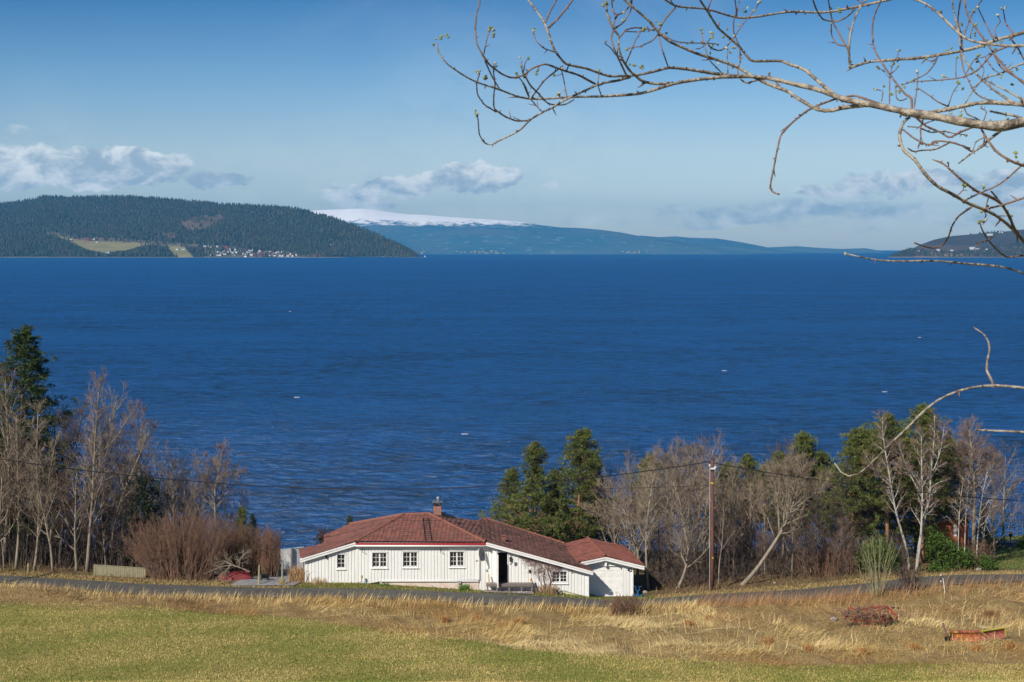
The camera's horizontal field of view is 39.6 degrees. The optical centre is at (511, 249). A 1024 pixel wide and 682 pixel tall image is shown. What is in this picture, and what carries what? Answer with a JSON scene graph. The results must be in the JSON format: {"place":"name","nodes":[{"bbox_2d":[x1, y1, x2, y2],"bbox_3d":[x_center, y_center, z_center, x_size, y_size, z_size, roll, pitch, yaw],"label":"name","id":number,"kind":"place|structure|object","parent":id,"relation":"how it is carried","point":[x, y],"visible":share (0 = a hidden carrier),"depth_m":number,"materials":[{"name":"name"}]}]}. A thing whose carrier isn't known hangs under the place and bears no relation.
{"place":"outdoors","nodes":[
{"label":"outdoors","id":0,"kind":"place"},
{"bbox_2d":[0,197,418,256],"bbox_3d":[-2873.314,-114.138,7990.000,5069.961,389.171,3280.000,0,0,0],"label":"hill","id":1,"kind":"structure","parent":0,"point":[101,247],"depth_m":6612.07,"materials":[{"name":"plant"}]},
{"bbox_2d":[0,194,418,255],"bbox_3d":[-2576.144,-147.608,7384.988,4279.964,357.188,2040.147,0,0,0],"label":"conifer forest","id":2,"kind":"object","parent":1,"relation":"on","point":[264,231],"visible":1,"depth_m":7081.26,"materials":[{"name":"plant"}]},
{"bbox_2d":[229,567,304,585],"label":"driveway","id":3,"kind":"structure","parent":0,"point":[272,580],"depth_m":101.05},
{"bbox_2d":[0,250,1023,550],"bbox_3d":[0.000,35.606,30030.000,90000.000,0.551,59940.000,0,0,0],"label":"sea water","id":4,"kind":"structure","parent":0,"point":[374,386],"depth_m":460.38,"materials":[{"name":"liquid"}]},
{"bbox_2d":[0,535,1023,681],"bbox_3d":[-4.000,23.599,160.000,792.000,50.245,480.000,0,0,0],"label":"ground","id":5,"kind":"structure","parent":0,"point":[994,602],"depth_m":84.40,"materials":[{"name":"plant"}]},
{"bbox_2d":[0,443,33,541],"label":"bare tree","id":6,"kind":"object","parent":5,"relation":"on","point":[5,494],"visible":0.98,"depth_m":105.01,"materials":[{"name":"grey plant"}]},
{"bbox_2d":[0,404,44,568],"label":"bare tree","id":7,"kind":"object","parent":5,"relation":"on","point":[19,526],"visible":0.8,"depth_m":106.59,"materials":[{"name":"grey plant"}]},
{"bbox_2d":[0,361,48,561],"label":"birch tree","id":8,"kind":"object","parent":5,"relation":"on","point":[6,438],"visible":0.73,"depth_m":109.39,"materials":[{"name":"grey plant"}]},
{"bbox_2d":[3,399,63,569],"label":"bare tree","id":9,"kind":"object","parent":5,"relation":"on","point":[32,489],"visible":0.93,"depth_m":105.86,"materials":[{"name":"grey plant"}]},
{"bbox_2d":[0,424,67,563],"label":"bare tree","id":10,"kind":"object","parent":5,"relation":"on","point":[17,482],"visible":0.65,"depth_m":106.97,"materials":[{"name":"brown plant"}]},
{"bbox_2d":[16,445,65,571],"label":"bare tree","id":11,"kind":"object","parent":5,"relation":"on","point":[45,518],"visible":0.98,"depth_m":105.11,"materials":[{"name":"grey plant"}]},
{"bbox_2d":[0,324,96,560],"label":"spruce tree","id":12,"kind":"object","parent":5,"relation":"on","point":[28,379],"visible":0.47,"depth_m":112.83,"materials":[{"name":"green plant"}]},
{"bbox_2d":[6,395,91,554],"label":"bare tree","id":13,"kind":"object","parent":5,"relation":"on","point":[55,440],"visible":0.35,"depth_m":113.77,"materials":[{"name":"brown plant"}]},
{"bbox_2d":[44,488,93,565],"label":"bare tree","id":14,"kind":"object","parent":5,"relation":"on","point":[65,527],"visible":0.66,"depth_m":108.57,"materials":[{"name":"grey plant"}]},
{"bbox_2d":[43,398,97,567],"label":"bare tree","id":15,"kind":"object","parent":5,"relation":"on","point":[82,408],"visible":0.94,"depth_m":106.96,"materials":[{"name":"grey plant"}]},
{"bbox_2d":[33,455,107,570],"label":"bare tree","id":16,"kind":"object","parent":5,"relation":"on","point":[75,522],"visible":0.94,"depth_m":105.31,"materials":[{"name":"grey plant"}]},
{"bbox_2d":[69,381,130,533],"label":"bare tree","id":17,"kind":"object","parent":5,"relation":"on","point":[113,411],"visible":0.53,"depth_m":117.67,"materials":[{"name":"grey plant"}]},
{"bbox_2d":[0,505,203,569],"bbox_3d":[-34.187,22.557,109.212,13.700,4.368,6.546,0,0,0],"label":"brush","id":18,"kind":"object","parent":5,"relation":"on","point":[39,557],"visible":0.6,"depth_m":108.07,"materials":[{"name":"plant"}]},
{"bbox_2d":[72,365,140,571],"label":"birch tree","id":19,"kind":"object","parent":5,"relation":"on","point":[93,477],"visible":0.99,"depth_m":105.28,"materials":[{"name":"grey plant"}]},
{"bbox_2d":[78,435,143,563],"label":"bare tree","id":20,"kind":"object","parent":5,"relation":"on","point":[105,481],"visible":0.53,"depth_m":111.19,"materials":[{"name":"brown plant"}]},
{"bbox_2d":[80,408,148,561],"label":"bare tree","id":21,"kind":"object","parent":5,"relation":"on","point":[118,441],"visible":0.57,"depth_m":114.13,"materials":[{"name":"brown plant"}]},
{"bbox_2d":[94,564,145,577],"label":"plank fence","id":22,"kind":"object","parent":5,"relation":"on","point":[103,570],"visible":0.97,"depth_m":103.32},
{"bbox_2d":[101,486,140,565],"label":"bare tree","id":23,"kind":"object","parent":5,"relation":"on","point":[119,518],"visible":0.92,"depth_m":107.33,"materials":[{"name":"brown plant"}]},
{"bbox_2d":[100,449,155,565],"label":"bare tree","id":24,"kind":"object","parent":5,"relation":"on","point":[131,493],"visible":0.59,"depth_m":110.12,"materials":[{"name":"brown plant"}]},
{"bbox_2d":[101,419,158,564],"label":"bare tree","id":25,"kind":"object","parent":5,"relation":"on","point":[133,462],"visible":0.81,"depth_m":109.67,"materials":[{"name":"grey plant"}]},
{"bbox_2d":[95,443,164,564],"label":"bare tree","id":26,"kind":"object","parent":5,"relation":"on","point":[110,483],"visible":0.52,"depth_m":111.14,"materials":[{"name":"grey plant"}]},
{"bbox_2d":[111,400,161,556],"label":"birch tree","id":27,"kind":"object","parent":5,"relation":"on","point":[139,429],"visible":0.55,"depth_m":115.46,"materials":[{"name":"grey plant"}]},
{"bbox_2d":[118,461,177,561],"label":"ivy tree","id":28,"kind":"object","parent":5,"relation":"on","point":[145,481],"visible":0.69,"depth_m":107.68,"materials":[{"name":"green plant"}]},
{"bbox_2d":[139,442,182,549],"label":"bare tree","id":29,"kind":"object","parent":5,"relation":"on","point":[156,464],"visible":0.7,"depth_m":111.03,"materials":[{"name":"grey plant"}]},
{"bbox_2d":[142,452,196,531],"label":"bare tree","id":30,"kind":"object","parent":5,"relation":"on","point":[172,463],"visible":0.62,"depth_m":112.92,"materials":[{"name":"brown plant"}]},
{"bbox_2d":[112,505,253,579],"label":"thicket bush","id":31,"kind":"object","parent":5,"relation":"on","point":[189,559],"visible":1,"depth_m":102.77,"materials":[{"name":"plant"}]},
{"bbox_2d":[163,461,213,539],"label":"bare tree","id":32,"kind":"object","parent":5,"relation":"on","point":[187,493],"visible":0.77,"depth_m":112.05,"materials":[{"name":"brown plant"}]},
{"bbox_2d":[170,455,237,528],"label":"bare tree","id":33,"kind":"object","parent":5,"relation":"on","point":[207,480],"visible":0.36,"depth_m":114.53,"materials":[{"name":"brown plant"}]},
{"bbox_2d":[190,438,248,563],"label":"bare tree","id":34,"kind":"object","parent":5,"relation":"on","point":[216,485],"visible":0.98,"depth_m":111.89,"materials":[{"name":"grey plant"}]},
{"bbox_2d":[214,515,280,575],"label":"thicket bush","id":35,"kind":"object","parent":5,"relation":"on","point":[252,565],"visible":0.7,"depth_m":104.70,"materials":[{"name":"plant"}]},
{"bbox_2d":[257,523,285,576],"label":"clipped hedge","id":36,"kind":"object","parent":5,"relation":"on","point":[270,563],"visible":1,"depth_m":103.67,"materials":[{"name":"plant"}]},
{"bbox_2d":[299,497,593,596],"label":"house","id":37,"kind":"structure","parent":5,"relation":"on","point":[438,547],"depth_m":100.81,"materials":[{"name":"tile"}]},
{"bbox_2d":[0,553,982,597],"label":"undergrowth","id":38,"kind":"object","parent":5,"relation":"on","point":[656,585],"visible":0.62,"depth_m":104.75,"materials":[{"name":"brown plant"}]},
{"bbox_2d":[488,465,533,525],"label":"pine tree","id":39,"kind":"object","parent":5,"relation":"on","point":[512,473],"visible":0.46,"depth_m":118.01,"materials":[{"name":"green plant"}]},
{"bbox_2d":[0,600,1023,681],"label":"field grass","id":40,"kind":"structure","parent":5,"relation":"on","point":[193,679],"depth_m":77.54,"materials":[{"name":"plant"}]},
{"bbox_2d":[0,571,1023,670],"bbox_3d":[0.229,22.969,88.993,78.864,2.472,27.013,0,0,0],"label":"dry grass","id":41,"kind":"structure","parent":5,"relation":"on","point":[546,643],"depth_m":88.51,"materials":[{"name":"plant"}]},
{"bbox_2d":[478,440,603,540],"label":"pine tree","id":42,"kind":"object","parent":5,"relation":"on","point":[535,458],"visible":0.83,"depth_m":112.76,"materials":[{"name":"green plant"}]},
{"bbox_2d":[539,426,612,542],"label":"pine tree","id":43,"kind":"object","parent":5,"relation":"on","point":[579,445],"visible":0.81,"depth_m":114.17,"materials":[{"name":"green plant"}]},
{"bbox_2d":[549,454,630,545],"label":"pine tree","id":44,"kind":"object","parent":5,"relation":"on","point":[596,536],"visible":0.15,"depth_m":118.48,"materials":[{"name":"green plant"}]},
{"bbox_2d":[565,536,644,595],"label":"garage","id":45,"kind":"structure","parent":5,"relation":"on","point":[611,565],"depth_m":102.50,"materials":[{"name":"tile"}]},
{"bbox_2d":[590,566,621,594],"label":"garage door","id":46,"kind":"structure","parent":45,"relation":"in","point":[605,580],"depth_m":102.50,"materials":[{"name":"white metal"}]},
{"bbox_2d":[582,468,638,543],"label":"bare tree","id":47,"kind":"object","parent":5,"relation":"on","point":[614,540],"visible":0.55,"depth_m":111.63,"materials":[{"name":"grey plant"}]},
{"bbox_2d":[579,461,656,586],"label":"bare tree","id":48,"kind":"object","parent":5,"relation":"on","point":[636,544],"visible":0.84,"depth_m":106.61,"materials":[{"name":"grey plant"}]},
{"bbox_2d":[600,592,648,615],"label":"brush","id":49,"kind":"object","parent":5,"relation":"on","point":[622,604],"visible":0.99,"depth_m":93.21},
{"bbox_2d":[626,444,668,589],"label":"bare tree","id":50,"kind":"object","parent":5,"relation":"on","point":[645,522],"visible":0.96,"depth_m":104.45,"materials":[{"name":"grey plant"}]},
{"bbox_2d":[627,453,671,553],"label":"pine tree","id":51,"kind":"object","parent":5,"relation":"on","point":[641,465],"visible":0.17,"depth_m":123.79,"materials":[{"name":"green plant"}]},
{"bbox_2d":[640,459,682,574],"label":"bare tree","id":52,"kind":"object","parent":5,"relation":"on","point":[654,498],"visible":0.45,"depth_m":109.38,"materials":[{"name":"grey plant"}]},
{"bbox_2d":[634,438,706,569],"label":"bare tree","id":53,"kind":"object","parent":5,"relation":"on","point":[668,508],"visible":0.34,"depth_m":112.16,"materials":[{"name":"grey plant"}]},
{"bbox_2d":[643,558,721,588],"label":"brush","id":54,"kind":"object","parent":5,"relation":"on","point":[659,577],"visible":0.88,"depth_m":105.57,"materials":[{"name":"plant"}]},
{"bbox_2d":[656,439,719,587],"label":"bare tree","id":55,"kind":"object","parent":5,"relation":"on","point":[688,539],"visible":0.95,"depth_m":104.43,"materials":[{"name":"grey plant"}]},
{"bbox_2d":[664,511,716,582],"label":"bare tree","id":56,"kind":"object","parent":5,"relation":"on","point":[692,561],"visible":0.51,"depth_m":106.32,"materials":[{"name":"brown plant"}]},
{"bbox_2d":[681,430,714,566],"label":"birch tree","id":57,"kind":"object","parent":5,"relation":"on","point":[703,451],"visible":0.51,"depth_m":112.63,"materials":[{"name":"grey plant"}]},
{"bbox_2d":[675,446,725,576],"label":"bare tree","id":58,"kind":"object","parent":5,"relation":"on","point":[707,505],"visible":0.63,"depth_m":109.44,"materials":[{"name":"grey plant"}]},
{"bbox_2d":[670,426,742,561],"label":"bare tree","id":59,"kind":"object","parent":5,"relation":"on","point":[718,438],"visible":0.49,"depth_m":115.58,"materials":[{"name":"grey plant"}]},
{"bbox_2d":[709,458,715,589],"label":"utility pole","id":60,"kind":"object","parent":5,"relation":"on","point":[711,571],"visible":0.94,"depth_m":102.50,"materials":[{"name":"brown wood"}]},
{"bbox_2d":[703,456,747,569],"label":"bare tree","id":61,"kind":"object","parent":5,"relation":"on","point":[732,486],"visible":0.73,"depth_m":109.94,"materials":[{"name":"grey plant"}]},
{"bbox_2d":[432,0,1023,476],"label":"willow tree","id":62,"kind":"object","parent":5,"relation":"on","point":[998,126],"visible":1,"depth_m":6.15,"materials":[{"name":"grey plant"}]},
{"bbox_2d":[702,461,756,559],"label":"tree","id":63,"kind":"object","parent":5,"relation":"on","point":[726,475],"visible":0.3,"depth_m":115.92,"materials":[{"name":"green plant"}]},
{"bbox_2d":[708,513,753,577],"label":"bare tree","id":64,"kind":"object","parent":5,"relation":"on","point":[729,543],"visible":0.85,"depth_m":107.56,"materials":[{"name":"brown plant"}]},
{"bbox_2d":[716,463,772,568],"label":"bare tree","id":65,"kind":"object","parent":5,"relation":"on","point":[751,523],"visible":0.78,"depth_m":109.66,"materials":[{"name":"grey plant"}]},
{"bbox_2d":[729,452,772,544],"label":"pine tree","id":66,"kind":"object","parent":5,"relation":"on","point":[748,458],"visible":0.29,"depth_m":119.92,"materials":[{"name":"green plant"}]},
{"bbox_2d":[707,554,809,582],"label":"brush","id":67,"kind":"object","parent":5,"relation":"on","point":[737,571],"visible":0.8,"depth_m":106.84,"materials":[{"name":"plant"}]},
{"bbox_2d":[744,461,785,554],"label":"pine tree","id":68,"kind":"object","parent":5,"relation":"on","point":[766,484],"visible":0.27,"depth_m":117.60,"materials":[{"name":"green plant"}]},
{"bbox_2d":[739,452,837,584],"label":"leaning tree","id":69,"kind":"object","parent":5,"relation":"on","point":[803,485],"visible":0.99,"depth_m":104.15,"materials":[{"name":"grey plant"}]},
{"bbox_2d":[756,437,826,556],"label":"bare tree","id":70,"kind":"object","parent":5,"relation":"on","point":[785,475],"visible":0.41,"depth_m":114.70,"materials":[{"name":"brown plant"}]},
{"bbox_2d":[710,529,890,564],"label":"brush","id":71,"kind":"object","parent":5,"relation":"on","point":[822,535],"visible":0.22,"depth_m":113.84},
{"bbox_2d":[772,430,838,554],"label":"pine tree","id":72,"kind":"object","parent":5,"relation":"on","point":[801,438],"visible":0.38,"depth_m":116.92,"materials":[{"name":"green plant"}]},
{"bbox_2d":[793,510,818,578],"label":"bare tree","id":73,"kind":"object","parent":5,"relation":"on","point":[805,537],"visible":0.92,"depth_m":105.46,"materials":[{"name":"brown plant"}]},
{"bbox_2d":[783,538,864,579],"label":"brush","id":74,"kind":"object","parent":5,"relation":"on","point":[826,560],"visible":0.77,"depth_m":106.27,"materials":[{"name":"plant"}]},
{"bbox_2d":[821,496,859,570],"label":"bare tree","id":75,"kind":"object","parent":5,"relation":"on","point":[836,523],"visible":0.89,"depth_m":107.19,"materials":[{"name":"brown plant"}]},
{"bbox_2d":[816,459,876,561],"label":"bare tree","id":76,"kind":"object","parent":5,"relation":"on","point":[857,503],"visible":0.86,"depth_m":110.06,"materials":[{"name":"brown plant"}]},
{"bbox_2d":[832,510,863,574],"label":"bare tree","id":77,"kind":"object","parent":5,"relation":"on","point":[844,538],"visible":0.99,"depth_m":106.09,"materials":[{"name":"brown plant"}]},
{"bbox_2d":[813,425,892,556],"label":"pine tree","id":78,"kind":"object","parent":5,"relation":"on","point":[860,434],"visible":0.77,"depth_m":110.49,"materials":[{"name":"green plant"}]},
{"bbox_2d":[817,598,915,626],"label":"twig heap","id":79,"kind":"object","parent":5,"relation":"on","point":[862,613],"visible":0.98,"depth_m":86.08,"materials":[{"name":"plant"}]},
{"bbox_2d":[839,426,906,542],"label":"pine tree","id":80,"kind":"object","parent":5,"relation":"on","point":[901,509],"visible":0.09,"depth_m":113.69,"materials":[{"name":"green plant"}]},
{"bbox_2d":[852,531,905,572],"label":"juniper bush","id":81,"kind":"object","parent":5,"relation":"on","point":[877,545],"visible":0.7,"depth_m":106.20,"materials":[{"name":"green plant"}]},
{"bbox_2d":[853,529,904,596],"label":"willow shoots","id":82,"kind":"object","parent":5,"relation":"on","point":[871,573],"visible":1,"depth_m":97.05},
{"bbox_2d":[854,527,913,569],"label":"brush","id":83,"kind":"object","parent":5,"relation":"on","point":[903,556],"visible":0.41,"depth_m":108.26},
{"bbox_2d":[862,409,911,569],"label":"birch tree","id":84,"kind":"object","parent":5,"relation":"on","point":[890,485],"visible":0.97,"depth_m":107.42,"materials":[{"name":"grey plant"}]},
{"bbox_2d":[850,410,929,546],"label":"pine tree","id":85,"kind":"object","parent":5,"relation":"on","point":[890,431],"visible":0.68,"depth_m":109.77,"materials":[{"name":"green plant"}]},
{"bbox_2d":[844,434,962,548],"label":"pine tree","id":86,"kind":"object","parent":5,"relation":"on","point":[912,526],"visible":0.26,"depth_m":112.71,"materials":[{"name":"green plant"}]},
{"bbox_2d":[891,562,928,592],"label":"dark shoots","id":87,"kind":"object","parent":5,"relation":"on","point":[904,581],"visible":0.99,"depth_m":97.99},
{"bbox_2d":[888,424,940,570],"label":"birch tree","id":88,"kind":"object","parent":5,"relation":"on","point":[906,464],"visible":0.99,"depth_m":106.96,"materials":[{"name":"grey plant"}]},
{"bbox_2d":[885,402,962,562],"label":"pine tree","id":89,"kind":"object","parent":5,"relation":"on","point":[925,418],"visible":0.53,"depth_m":111.05,"materials":[{"name":"green plant"}]},
{"bbox_2d":[913,407,952,570],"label":"birch tree","id":90,"kind":"object","parent":5,"relation":"on","point":[948,431],"visible":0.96,"depth_m":107.07,"materials":[{"name":"grey plant"}]},
{"bbox_2d":[911,506,971,555],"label":"shed","id":91,"kind":"structure","parent":5,"relation":"on","point":[951,530],"depth_m":113.49,"materials":[{"name":"red wood"}]},
{"bbox_2d":[920,525,976,570],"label":"juniper bush","id":92,"kind":"object","parent":5,"relation":"on","point":[943,549],"visible":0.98,"depth_m":107.88,"materials":[{"name":"green plant"}]},
{"bbox_2d":[918,437,981,514],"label":"pine tree","id":93,"kind":"object","parent":5,"relation":"on","point":[950,485],"visible":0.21,"depth_m":114.12,"materials":[{"name":"green plant"}]},
{"bbox_2d":[929,414,1007,555],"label":"bare tree","id":94,"kind":"object","parent":5,"relation":"on","point":[966,458],"visible":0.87,"depth_m":112.25,"materials":[{"name":"grey plant"}]},
{"bbox_2d":[942,623,1006,641],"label":"plough blade","id":95,"kind":"object","parent":5,"relation":"on","point":[1000,633],"visible":0.99,"depth_m":82.27,"materials":[{"name":"paint"}]},
{"bbox_2d":[964,461,1001,566],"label":"birch tree","id":96,"kind":"object","parent":5,"relation":"on","point":[980,512],"visible":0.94,"depth_m":109.40,"materials":[{"name":"grey plant"}]},
{"bbox_2d":[971,440,1023,541],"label":"bare tree","id":97,"kind":"object","parent":5,"relation":"on","point":[1014,485],"visible":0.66,"depth_m":121.50,"materials":[{"name":"grey plant"}]},
{"bbox_2d":[976,468,1023,560],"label":"bare tree","id":98,"kind":"object","parent":5,"relation":"on","point":[992,521],"visible":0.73,"depth_m":113.17,"materials":[{"name":"grey plant"}]},
{"bbox_2d":[980,535,1023,567],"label":"lawn grass","id":99,"kind":"structure","parent":5,"relation":"on","point":[1003,560],"depth_m":116.25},
{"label":"utility pole","id":100,"kind":"object","parent":5,"relation":"on","visible":0},
{"bbox_2d":[0,458,709,489],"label":"overhead cable","id":101,"kind":"object","parent":100,"relation":"attached to","point":[354,489],"visible":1,"depth_m":101.21,"materials":[{"name":"black metal"}]},
{"bbox_2d":[0,574,1023,605],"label":"road","id":102,"kind":"structure","parent":0,"point":[168,589],"depth_m":98.78,"materials":[{"name":"asphalt"}]},
{"bbox_2d":[0,569,1023,599],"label":"verge grass","id":103,"kind":"structure","parent":0,"point":[545,594],"depth_m":101.22,"materials":[{"name":"plant"}]},
{"bbox_2d":[0,0,1023,249],"label":"sky","id":104,"kind":"structure","parent":0,"point":[312,105],"materials":[{"name":"blue"}]},
{"bbox_2d":[312,209,752,253],"bbox_3d":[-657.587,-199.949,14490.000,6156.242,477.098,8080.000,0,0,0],"label":"mountain","id":105,"kind":"structure","parent":0,"point":[429,234],"depth_m":11779.18,"materials":[{"name":"blue"}]},
{"bbox_2d":[644,236,790,253],"bbox_3d":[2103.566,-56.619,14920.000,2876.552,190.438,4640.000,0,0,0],"label":"hill","id":106,"kind":"structure","parent":0,"point":[732,245],"depth_m":14677.83,"materials":[{"name":"blue"}]},
{"bbox_2d":[768,246,883,252],"bbox_3d":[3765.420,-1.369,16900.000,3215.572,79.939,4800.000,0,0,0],"label":"farthest hill","id":107,"kind":"structure","parent":0,"point":[796,249],"depth_m":15865.64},
{"bbox_2d":[889,229,1023,256],"bbox_3d":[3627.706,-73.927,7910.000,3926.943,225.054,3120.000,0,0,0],"label":"hill","id":108,"kind":"structure","parent":0,"point":[959,242],"depth_m":7142.60,"materials":[{"name":"plant"}]},
{"bbox_2d":[891,230,1023,255],"bbox_3d":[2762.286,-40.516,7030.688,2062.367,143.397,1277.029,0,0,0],"label":"scattered wood","id":109,"kind":"object","parent":108,"relation":"on","point":[908,251],"visible":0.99,"depth_m":6583.71,"materials":[{"name":"plant"}]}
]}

